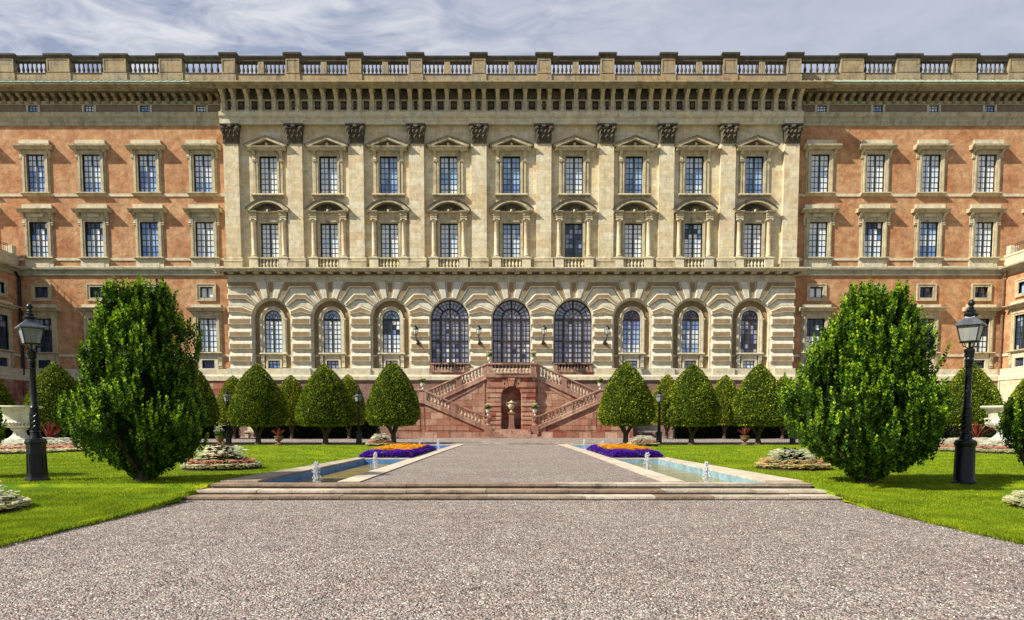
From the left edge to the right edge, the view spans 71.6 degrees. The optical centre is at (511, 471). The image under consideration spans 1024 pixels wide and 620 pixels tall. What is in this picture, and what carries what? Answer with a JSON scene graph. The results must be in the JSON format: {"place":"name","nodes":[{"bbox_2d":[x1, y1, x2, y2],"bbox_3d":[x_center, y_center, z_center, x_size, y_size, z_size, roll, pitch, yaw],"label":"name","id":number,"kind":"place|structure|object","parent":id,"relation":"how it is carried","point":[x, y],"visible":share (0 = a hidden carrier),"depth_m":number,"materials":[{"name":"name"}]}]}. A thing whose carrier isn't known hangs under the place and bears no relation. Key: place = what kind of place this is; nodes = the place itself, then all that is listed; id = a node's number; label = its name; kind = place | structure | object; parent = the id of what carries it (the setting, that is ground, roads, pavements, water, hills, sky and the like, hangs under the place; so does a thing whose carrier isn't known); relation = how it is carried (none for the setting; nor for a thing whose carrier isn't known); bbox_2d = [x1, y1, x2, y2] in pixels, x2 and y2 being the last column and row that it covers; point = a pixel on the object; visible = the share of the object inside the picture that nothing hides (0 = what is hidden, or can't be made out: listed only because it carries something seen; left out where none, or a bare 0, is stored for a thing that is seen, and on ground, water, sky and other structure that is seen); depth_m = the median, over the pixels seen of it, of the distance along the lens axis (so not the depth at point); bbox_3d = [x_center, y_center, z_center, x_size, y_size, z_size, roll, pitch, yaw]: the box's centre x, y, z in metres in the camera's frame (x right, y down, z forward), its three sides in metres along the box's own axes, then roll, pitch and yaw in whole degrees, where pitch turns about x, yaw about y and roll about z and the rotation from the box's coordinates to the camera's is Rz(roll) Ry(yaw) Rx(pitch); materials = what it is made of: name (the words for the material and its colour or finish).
{"place":"outdoors","nodes":[
{"label":"outdoors","id":0,"kind":"place"},
{"bbox_2d":[0,444,378,546],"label":"lawn","id":1,"kind":"structure","parent":0,"point":[126,484],"depth_m":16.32,"materials":[{"name":"green plant"}]},
{"bbox_2d":[0,485,31,513],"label":"flower bed","id":2,"kind":"object","parent":1,"relation":"on","point":[9,501],"visible":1,"depth_m":11.52,"materials":[{"name":"plant"}]},
{"bbox_2d":[0,405,46,448],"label":"garden urn","id":3,"kind":"object","parent":1,"relation":"on","point":[16,417],"visible":0.61,"depth_m":31.42,"materials":[{"name":"white stone"}]},
{"bbox_2d":[14,303,50,480],"bbox_3d":[-10.269,-1.694,15.241,0.491,3.792,0.491,4,6,45],"label":"street lamp","id":4,"kind":"object","parent":1,"relation":"on","point":[30,329],"visible":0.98,"depth_m":15.18,"materials":[{"name":"black metal"}]},
{"bbox_2d":[0,437,95,454],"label":"flower bed","id":5,"kind":"object","parent":1,"relation":"on","point":[56,445],"visible":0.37,"depth_m":30.06,"materials":[{"name":"plant"}]},
{"bbox_2d":[56,273,209,480],"bbox_3d":[-8.014,-1.924,15.125,2.929,4.469,2.775,-3,5,-33],"label":"upright tree","id":6,"kind":"object","parent":1,"relation":"on","point":[141,408],"visible":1,"depth_m":14.66,"materials":[{"name":"green plant"}]},
{"bbox_2d":[180,438,262,470],"bbox_3d":[-7.848,-0.452,19.215,2.088,0.931,2.153,0,4,0],"label":"flower bed","id":7,"kind":"object","parent":1,"relation":"on","point":[215,457],"visible":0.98,"depth_m":18.81,"materials":[{"name":"plant"}]},
{"bbox_2d":[365,431,394,446],"bbox_3d":[-6.945,-1.752,37.583,1.551,0.924,1.704,0,4,0],"label":"flower bed","id":8,"kind":"object","parent":1,"relation":"on","point":[380,439],"visible":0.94,"depth_m":37.19,"materials":[{"name":"plant"}]},
{"bbox_2d":[6,437,986,444],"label":"cross path","id":9,"kind":"structure","parent":0,"point":[352,441],"depth_m":46.71,"materials":[{"name":"grey gravel"}]},
{"bbox_2d":[0,422,240,438],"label":"hedge","id":10,"kind":"object","parent":9,"relation":"on","point":[211,430],"visible":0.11,"depth_m":52.27,"materials":[{"name":"green plant"}]},
{"bbox_2d":[390,362,632,437],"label":"grand staircase","id":11,"kind":"structure","parent":9,"relation":"on","point":[459,411],"depth_m":55.65,"materials":[{"name":"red stone"}]},
{"bbox_2d":[0,52,1023,436],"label":"palace","id":12,"kind":"structure","parent":9,"relation":"on","point":[356,222],"depth_m":58.19,"materials":[{"name":"beige stone"}]},
{"bbox_2d":[0,300,19,367],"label":"window","id":13,"kind":"structure","parent":12,"relation":"in","point":[6,307],"depth_m":57.62,"materials":[{"name":"stone"}]},
{"bbox_2d":[11,140,53,195],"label":"window","id":14,"kind":"structure","parent":12,"relation":"in","point":[38,152],"depth_m":58.33,"materials":[{"name":"stone"}]},
{"bbox_2d":[15,204,56,266],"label":"window","id":15,"kind":"structure","parent":12,"relation":"in","point":[41,240],"depth_m":58.72,"materials":[{"name":"stone"}]},
{"bbox_2d":[20,304,60,368],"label":"window","id":16,"kind":"structure","parent":12,"relation":"in","point":[47,314],"depth_m":59.32,"materials":[{"name":"stone"}]},
{"bbox_2d":[31,283,51,300],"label":"window","id":17,"kind":"structure","parent":12,"relation":"in","point":[43,291],"depth_m":59.06,"materials":[{"name":"stone"}]},
{"bbox_2d":[68,140,109,195],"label":"window","id":18,"kind":"structure","parent":12,"relation":"in","point":[92,169],"depth_m":58.34,"materials":[{"name":"stone"}]},
{"bbox_2d":[71,204,111,266],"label":"window","id":19,"kind":"structure","parent":12,"relation":"in","point":[96,240],"depth_m":58.73,"materials":[{"name":"stone"}]},
{"bbox_2d":[75,304,107,365],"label":"window","id":20,"kind":"structure","parent":12,"relation":"in","point":[87,311],"depth_m":59.12,"materials":[{"name":"stone"}]},
{"bbox_2d":[86,283,104,300],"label":"window","id":21,"kind":"structure","parent":12,"relation":"in","point":[94,286],"depth_m":59.05,"materials":[{"name":"stone"}]},
{"bbox_2d":[124,140,164,195],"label":"window","id":22,"kind":"structure","parent":12,"relation":"in","point":[149,152],"depth_m":58.34,"materials":[{"name":"stone"}]},
{"bbox_2d":[126,204,166,266],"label":"window","id":23,"kind":"structure","parent":12,"relation":"in","point":[150,236],"depth_m":58.73,"materials":[{"name":"stone"}]},
{"bbox_2d":[180,140,220,195],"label":"window","id":24,"kind":"structure","parent":12,"relation":"in","point":[202,155],"depth_m":58.33,"materials":[{"name":"stone"}]},
{"bbox_2d":[182,204,222,266],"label":"window","id":25,"kind":"structure","parent":12,"relation":"in","point":[204,236],"depth_m":58.72,"materials":[{"name":"stone"}]},
{"bbox_2d":[186,304,224,368],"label":"window","id":26,"kind":"structure","parent":12,"relation":"in","point":[210,315],"depth_m":59.36,"materials":[{"name":"stone"}]},
{"bbox_2d":[196,283,216,300],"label":"window","id":27,"kind":"structure","parent":12,"relation":"in","point":[204,291],"depth_m":59.06,"materials":[{"name":"stone"}]},
{"bbox_2d":[242,135,288,197],"bbox_3d":[-19.850,-24.747,57.724,3.640,4.811,0.980,0,4,0],"label":"window","id":28,"kind":"structure","parent":12,"relation":"in","point":[270,150],"depth_m":57.83,"materials":[{"name":"stone"}]},
{"bbox_2d":[244,198,289,266],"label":"window","id":29,"kind":"structure","parent":12,"relation":"in","point":[269,213],"depth_m":58.00,"materials":[{"name":"stone"}]},
{"bbox_2d":[253,299,291,367],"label":"arched window","id":30,"kind":"structure","parent":12,"relation":"in","point":[272,327],"depth_m":59.21,"materials":[{"name":"stone"}]},
{"bbox_2d":[303,135,348,197],"bbox_3d":[-14.950,-24.747,57.724,3.640,4.811,0.980,0,4,0],"label":"window","id":31,"kind":"structure","parent":12,"relation":"in","point":[328,178],"depth_m":57.85,"materials":[{"name":"stone"}]},
{"bbox_2d":[305,198,349,266],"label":"window","id":32,"kind":"structure","parent":12,"relation":"in","point":[331,214],"depth_m":58.00,"materials":[{"name":"stone"}]},
{"bbox_2d":[312,299,350,367],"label":"arched window","id":33,"kind":"structure","parent":12,"relation":"in","point":[331,334],"depth_m":59.21,"materials":[{"name":"stone"}]},
{"bbox_2d":[364,135,409,197],"bbox_3d":[-10.020,-24.747,57.724,3.640,4.811,0.980,0,4,0],"label":"window","id":34,"kind":"structure","parent":12,"relation":"in","point":[388,164],"depth_m":57.82,"materials":[{"name":"stone"}]},
{"bbox_2d":[366,198,410,266],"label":"window","id":35,"kind":"structure","parent":12,"relation":"in","point":[389,212],"depth_m":58.00,"materials":[{"name":"stone"}]},
{"bbox_2d":[371,299,409,367],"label":"arched window","id":36,"kind":"structure","parent":12,"relation":"in","point":[390,333],"depth_m":59.21,"materials":[{"name":"stone"}]},
{"bbox_2d":[425,135,470,197],"bbox_3d":[-5.120,-24.747,57.724,3.640,4.811,0.980,0,4,0],"label":"window","id":37,"kind":"structure","parent":12,"relation":"in","point":[448,151],"depth_m":57.82,"materials":[{"name":"stone"}]},
{"bbox_2d":[426,198,470,266],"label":"window","id":38,"kind":"structure","parent":12,"relation":"in","point":[449,212],"depth_m":58.00,"materials":[{"name":"stone"}]},
{"bbox_2d":[430,299,469,367],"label":"great window","id":39,"kind":"structure","parent":12,"relation":"in","point":[449,318],"depth_m":59.21,"materials":[{"name":"glass"}]},
{"bbox_2d":[491,299,530,367],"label":"great window","id":40,"kind":"structure","parent":12,"relation":"in","point":[511,329],"depth_m":59.19,"materials":[{"name":"glass"}]},
{"bbox_2d":[489,135,533,197],"bbox_3d":[0.000,-24.747,57.724,3.640,4.811,0.980,0,4,0],"label":"window","id":41,"kind":"structure","parent":12,"relation":"in","point":[511,151],"depth_m":57.83,"materials":[{"name":"stone"}]},
{"bbox_2d":[489,198,533,266],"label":"window","id":42,"kind":"structure","parent":12,"relation":"in","point":[511,213],"depth_m":58.00,"materials":[{"name":"stone"}]},
{"bbox_2d":[553,299,592,367],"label":"great window","id":43,"kind":"structure","parent":12,"relation":"in","point":[573,318],"depth_m":59.21,"materials":[{"name":"glass"}]},
{"bbox_2d":[552,198,596,266],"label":"window","id":44,"kind":"structure","parent":12,"relation":"in","point":[573,212],"depth_m":58.00,"materials":[{"name":"stone"}]},
{"bbox_2d":[552,135,597,197],"bbox_3d":[5.120,-24.747,57.724,3.640,4.811,0.980,0,4,0],"label":"window","id":45,"kind":"structure","parent":12,"relation":"in","point":[575,150],"depth_m":57.82,"materials":[{"name":"stone"}]},
{"bbox_2d":[612,299,650,367],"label":"arched window","id":46,"kind":"structure","parent":12,"relation":"in","point":[632,317],"depth_m":59.21,"materials":[{"name":"stone"}]},
{"bbox_2d":[612,198,656,266],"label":"window","id":47,"kind":"structure","parent":12,"relation":"in","point":[633,213],"depth_m":58.00,"materials":[{"name":"stone"}]},
{"bbox_2d":[613,135,657,197],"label":"window","id":48,"kind":"structure","parent":12,"relation":"in","point":[634,151],"depth_m":57.82,"materials":[{"name":"stone"}]},
{"bbox_2d":[672,299,710,367],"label":"arched window","id":49,"kind":"structure","parent":12,"relation":"in","point":[691,326],"depth_m":59.21,"materials":[{"name":"stone"}]},
{"bbox_2d":[673,198,717,266],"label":"window","id":50,"kind":"structure","parent":12,"relation":"in","point":[692,212],"depth_m":58.00,"materials":[{"name":"stone"}]},
{"bbox_2d":[673,135,719,197],"bbox_3d":[14.950,-24.747,57.724,3.640,4.811,0.980,0,4,0],"label":"window","id":51,"kind":"structure","parent":12,"relation":"in","point":[694,170],"depth_m":57.83,"materials":[{"name":"stone"}]},
{"bbox_2d":[730,299,769,367],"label":"arched window","id":52,"kind":"structure","parent":12,"relation":"in","point":[750,327],"depth_m":59.21,"materials":[{"name":"stone"}]},
{"bbox_2d":[733,198,778,266],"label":"window","id":53,"kind":"structure","parent":12,"relation":"in","point":[753,213],"depth_m":58.00,"materials":[{"name":"stone"}]},
{"bbox_2d":[734,135,780,197],"bbox_3d":[19.850,-24.747,57.724,3.640,4.811,0.980,0,4,0],"label":"window","id":54,"kind":"structure","parent":12,"relation":"in","point":[755,151],"depth_m":57.85,"materials":[{"name":"stone"}]},
{"bbox_2d":[806,283,826,300],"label":"window","id":55,"kind":"structure","parent":12,"relation":"in","point":[815,291],"depth_m":59.06,"materials":[{"name":"stone"}]},
{"bbox_2d":[798,304,836,367],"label":"window","id":56,"kind":"structure","parent":12,"relation":"in","point":[813,316],"depth_m":59.21,"materials":[{"name":"stone"}]},
{"bbox_2d":[800,204,839,266],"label":"window","id":57,"kind":"structure","parent":12,"relation":"in","point":[817,253],"depth_m":58.73,"materials":[{"name":"stone"}]},
{"bbox_2d":[802,140,842,195],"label":"window","id":58,"kind":"structure","parent":12,"relation":"in","point":[820,155],"depth_m":58.33,"materials":[{"name":"stone"}]},
{"bbox_2d":[856,204,895,266],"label":"window","id":59,"kind":"structure","parent":12,"relation":"in","point":[870,234],"depth_m":58.73,"materials":[{"name":"stone"}]},
{"bbox_2d":[858,140,898,195],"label":"window","id":60,"kind":"structure","parent":12,"relation":"in","point":[874,178],"depth_m":58.34,"materials":[{"name":"stone"}]},
{"bbox_2d":[916,283,936,300],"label":"window","id":61,"kind":"structure","parent":12,"relation":"in","point":[923,290],"depth_m":59.06,"materials":[{"name":"stone"}]},
{"bbox_2d":[912,304,947,368],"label":"window","id":62,"kind":"structure","parent":12,"relation":"in","point":[933,311],"depth_m":59.13,"materials":[{"name":"stone"}]},
{"bbox_2d":[911,204,951,266],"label":"window","id":63,"kind":"structure","parent":12,"relation":"in","point":[928,235],"depth_m":58.73,"materials":[{"name":"stone"}]},
{"bbox_2d":[913,140,954,195],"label":"window","id":64,"kind":"structure","parent":12,"relation":"in","point":[931,155],"depth_m":58.33,"materials":[{"name":"stone"}]},
{"bbox_2d":[971,283,991,300],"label":"window","id":65,"kind":"structure","parent":12,"relation":"in","point":[978,290],"depth_m":59.06,"materials":[{"name":"stone"}]},
{"bbox_2d":[962,304,1002,368],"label":"window","id":66,"kind":"structure","parent":12,"relation":"in","point":[984,349],"depth_m":59.31,"materials":[{"name":"stone"}]},
{"bbox_2d":[966,204,1007,266],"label":"window","id":67,"kind":"structure","parent":12,"relation":"in","point":[981,235],"depth_m":58.72,"materials":[{"name":"stone"}]},
{"bbox_2d":[969,140,1010,195],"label":"window","id":68,"kind":"structure","parent":12,"relation":"in","point":[984,152],"depth_m":58.33,"materials":[{"name":"stone"}]},
{"bbox_2d":[1003,299,1023,367],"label":"window","id":69,"kind":"structure","parent":12,"relation":"in","point":[1016,308],"depth_m":57.55,"materials":[{"name":"stone"}]},
{"bbox_2d":[671,425,996,438],"bbox_3d":[25.093,-3.279,52.655,26.206,1.985,1.672,0,4,0],"label":"hedge","id":70,"kind":"object","parent":9,"relation":"on","point":[708,432],"visible":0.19,"depth_m":52.26,"materials":[{"name":"green plant"}]},
{"bbox_2d":[363,445,659,482],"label":"gravel path","id":71,"kind":"structure","parent":0,"point":[511,463],"depth_m":19.82,"materials":[{"name":"grey gravel"}]},
{"bbox_2d":[0,488,1023,619],"bbox_3d":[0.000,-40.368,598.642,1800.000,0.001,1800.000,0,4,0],"label":"ground","id":72,"kind":"structure","parent":0,"point":[401,562],"depth_m":7.54,"materials":[{"name":"grey gravel"}]},
{"bbox_2d":[220,444,464,481],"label":"fountain pool","id":73,"kind":"structure","parent":72,"relation":"on","point":[295,474],"depth_m":18.96,"materials":[{"name":"stone"}]},
{"bbox_2d":[295,464,390,481],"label":"water","id":74,"kind":"structure","parent":73,"relation":"in","point":[339,475],"depth_m":19.65,"materials":[{"name":"liquid"}]},
{"bbox_2d":[358,442,436,457],"bbox_3d":[-4.298,-0.875,27.971,1.998,0.550,7.478,0,4,0],"label":"flower bed","id":75,"kind":"object","parent":73,"relation":"on","point":[405,450],"visible":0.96,"depth_m":25.51,"materials":[{"name":"plant"}]},
{"bbox_2d":[181,482,842,499],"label":"stone steps","id":76,"kind":"structure","parent":72,"relation":"on","point":[511,491],"depth_m":14.00,"materials":[{"name":"beige stone"}]},
{"bbox_2d":[558,444,802,481],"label":"fountain pool","id":77,"kind":"structure","parent":72,"relation":"on","point":[727,474],"depth_m":18.96,"materials":[{"name":"stone"}]},
{"bbox_2d":[586,442,664,457],"bbox_3d":[4.293,-0.869,27.963,1.992,0.536,7.446,0,4,0],"label":"flower bed","id":78,"kind":"object","parent":77,"relation":"on","point":[621,450],"visible":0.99,"depth_m":25.64,"materials":[{"name":"plant"}]},
{"bbox_2d":[632,464,727,481],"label":"water","id":79,"kind":"structure","parent":77,"relation":"in","point":[683,475],"depth_m":19.65,"materials":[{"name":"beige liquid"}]},
{"bbox_2d":[0,0,1023,73],"label":"sky","id":80,"kind":"structure","parent":0,"point":[27,27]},
{"bbox_2d":[647,444,1023,544],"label":"lawn","id":81,"kind":"structure","parent":0,"point":[918,486],"depth_m":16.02,"materials":[{"name":"green plant"}]},
{"bbox_2d":[627,435,658,446],"bbox_3d":[6.994,-1.614,37.571,1.747,0.618,1.724,0,4,0],"label":"flower bed","id":82,"kind":"object","parent":81,"relation":"on","point":[643,441],"visible":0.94,"depth_m":37.22,"materials":[{"name":"plant"}]},
{"bbox_2d":[754,447,832,470],"bbox_3d":[7.622,-0.355,19.230,1.977,0.638,2.109,0,4,0],"label":"flower bed","id":83,"kind":"object","parent":81,"relation":"on","point":[789,459],"visible":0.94,"depth_m":18.81,"materials":[{"name":"plant"}]},
{"bbox_2d":[775,278,953,482],"bbox_3d":[7.195,-1.831,14.584,3.240,4.358,3.263,0,4,0],"label":"upright tree","id":84,"kind":"object","parent":81,"relation":"on","point":[874,402],"visible":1,"depth_m":13.98,"materials":[{"name":"green plant"}]},
{"bbox_2d":[950,299,987,483],"bbox_3d":[9.359,-1.625,14.550,0.486,3.753,0.486,4,6,45],"label":"street lamp","id":85,"kind":"object","parent":81,"relation":"on","point":[970,326],"visible":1,"depth_m":14.48,"materials":[{"name":"black metal"}]},
{"bbox_2d":[937,437,1017,453],"bbox_3d":[22.390,-1.197,32.006,8.738,0.653,10.495,0,4,0],"label":"flower bed","id":86,"kind":"object","parent":81,"relation":"on","point":[948,446],"visible":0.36,"depth_m":30.16,"materials":[{"name":"plant"}]},
{"bbox_2d":[980,405,1012,447],"bbox_3d":[22.150,-1.968,31.941,1.940,1.970,1.940,0,4,0],"label":"garden urn","id":87,"kind":"object","parent":81,"relation":"on","point":[993,419],"visible":0.36,"depth_m":31.74,"materials":[{"name":"white stone"}]},
{"bbox_2d":[995,396,1023,480],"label":"upright tree","id":88,"kind":"object","parent":81,"relation":"on","point":[1011,423],"visible":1,"depth_m":15.24,"materials":[{"name":"green plant"}]},
{"bbox_2d":[1002,490,1023,508],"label":"flower bed","id":89,"kind":"object","parent":81,"relation":"on","point":[1015,501],"visible":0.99,"depth_m":11.83,"materials":[{"name":"plant"}]},
{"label":"terrace ground","id":90,"kind":"structure","parent":0,"visible":0},
{"bbox_2d":[0,380,16,426],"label":"clipped tree","id":91,"kind":"object","parent":90,"relation":"on","point":[6,397],"visible":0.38,"depth_m":39.96,"materials":[{"name":"green plant"}]},
{"bbox_2d":[22,362,84,437],"bbox_3d":[-25.740,-3.826,40.082,3.275,4.727,3.435,-1,4,-12],"label":"clipped tree","id":92,"kind":"object","parent":90,"relation":"on","point":[53,380],"visible":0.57,"depth_m":39.10,"materials":[{"name":"green plant"}]},
{"bbox_2d":[180,370,219,425],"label":"clipped tree","id":93,"kind":"object","parent":90,"relation":"on","point":[209,398],"visible":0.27,"depth_m":39.68,"materials":[{"name":"green plant"}]},
{"bbox_2d":[217,375,238,438],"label":"clipped tree","id":94,"kind":"object","parent":90,"relation":"on","point":[231,382],"visible":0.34,"depth_m":50.03,"materials":[{"name":"green plant"}]},
{"bbox_2d":[226,363,288,444],"bbox_3d":[-14.343,-3.775,39.984,3.276,4.635,3.436,2,5,31],"label":"clipped tree","id":95,"kind":"object","parent":90,"relation":"on","point":[256,401],"visible":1,"depth_m":39.11,"materials":[{"name":"green plant"}]},
{"bbox_2d":[279,375,302,438],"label":"clipped tree","id":96,"kind":"object","parent":90,"relation":"on","point":[291,388],"visible":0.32,"depth_m":50.05,"materials":[{"name":"green plant"}]},
{"bbox_2d":[253,422,380,438],"bbox_3d":[-14.396,-3.326,52.655,9.401,1.944,1.621,0,4,0],"label":"hedge","id":97,"kind":"object","parent":90,"relation":"on","point":[368,430],"visible":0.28,"depth_m":52.26,"materials":[{"name":"green plant"}]},
{"bbox_2d":[294,363,355,444],"bbox_3d":[-10.495,-3.790,40.072,3.334,4.654,3.381,1,4,15],"label":"clipped tree","id":98,"kind":"object","parent":90,"relation":"on","point":[323,403],"visible":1,"depth_m":39.08,"materials":[{"name":"green plant"}]},
{"bbox_2d":[342,374,366,438],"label":"clipped tree","id":99,"kind":"object","parent":90,"relation":"on","point":[351,385],"visible":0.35,"depth_m":50.35,"materials":[{"name":"green plant"}]},
{"bbox_2d":[365,361,419,443],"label":"clipped tree","id":100,"kind":"object","parent":90,"relation":"on","point":[393,400],"visible":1,"depth_m":39.05,"materials":[{"name":"green plant"}]},
{"bbox_2d":[416,443,606,444],"bbox_3d":[0.000,-1.556,40.204,10.800,0.135,0.670,0,4,0],"label":"kerb step","id":101,"kind":"object","parent":90,"relation":"on","point":[511,443],"visible":0.46,"depth_m":40.19,"materials":[{"name":"stone"}]},
{"bbox_2d":[596,361,654,443],"bbox_3d":[6.495,-3.858,40.066,3.334,4.794,3.246,1,4,15],"label":"clipped tree","id":102,"kind":"object","parent":90,"relation":"on","point":[627,399],"visible":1,"depth_m":39.10,"materials":[{"name":"green plant"}]},
{"bbox_2d":[652,374,674,438],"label":"clipped tree","id":103,"kind":"object","parent":90,"relation":"on","point":[666,384],"visible":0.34,"depth_m":50.19,"materials":[{"name":"green plant"}]},
{"bbox_2d":[664,363,722,444],"bbox_3d":[10.185,-3.775,39.984,3.276,4.635,3.436,2,5,31],"label":"clipped tree","id":104,"kind":"object","parent":90,"relation":"on","point":[692,400],"visible":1,"depth_m":39.09,"materials":[{"name":"green plant"}]},
{"bbox_2d":[714,375,737,438],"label":"clipped tree","id":105,"kind":"object","parent":90,"relation":"on","point":[725,389],"visible":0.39,"depth_m":49.99,"materials":[{"name":"green plant"}]},
{"bbox_2d":[729,363,787,444],"bbox_3d":[14.006,-3.786,40.031,3.250,4.652,3.407,-4,6,-43],"label":"clipped tree","id":106,"kind":"object","parent":90,"relation":"on","point":[755,401],"visible":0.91,"depth_m":39.09,"materials":[{"name":"green plant"}]},
{"bbox_2d":[943,362,1003,433],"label":"clipped tree","id":107,"kind":"object","parent":90,"relation":"on","point":[983,391],"visible":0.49,"depth_m":39.13,"materials":[{"name":"green plant"}]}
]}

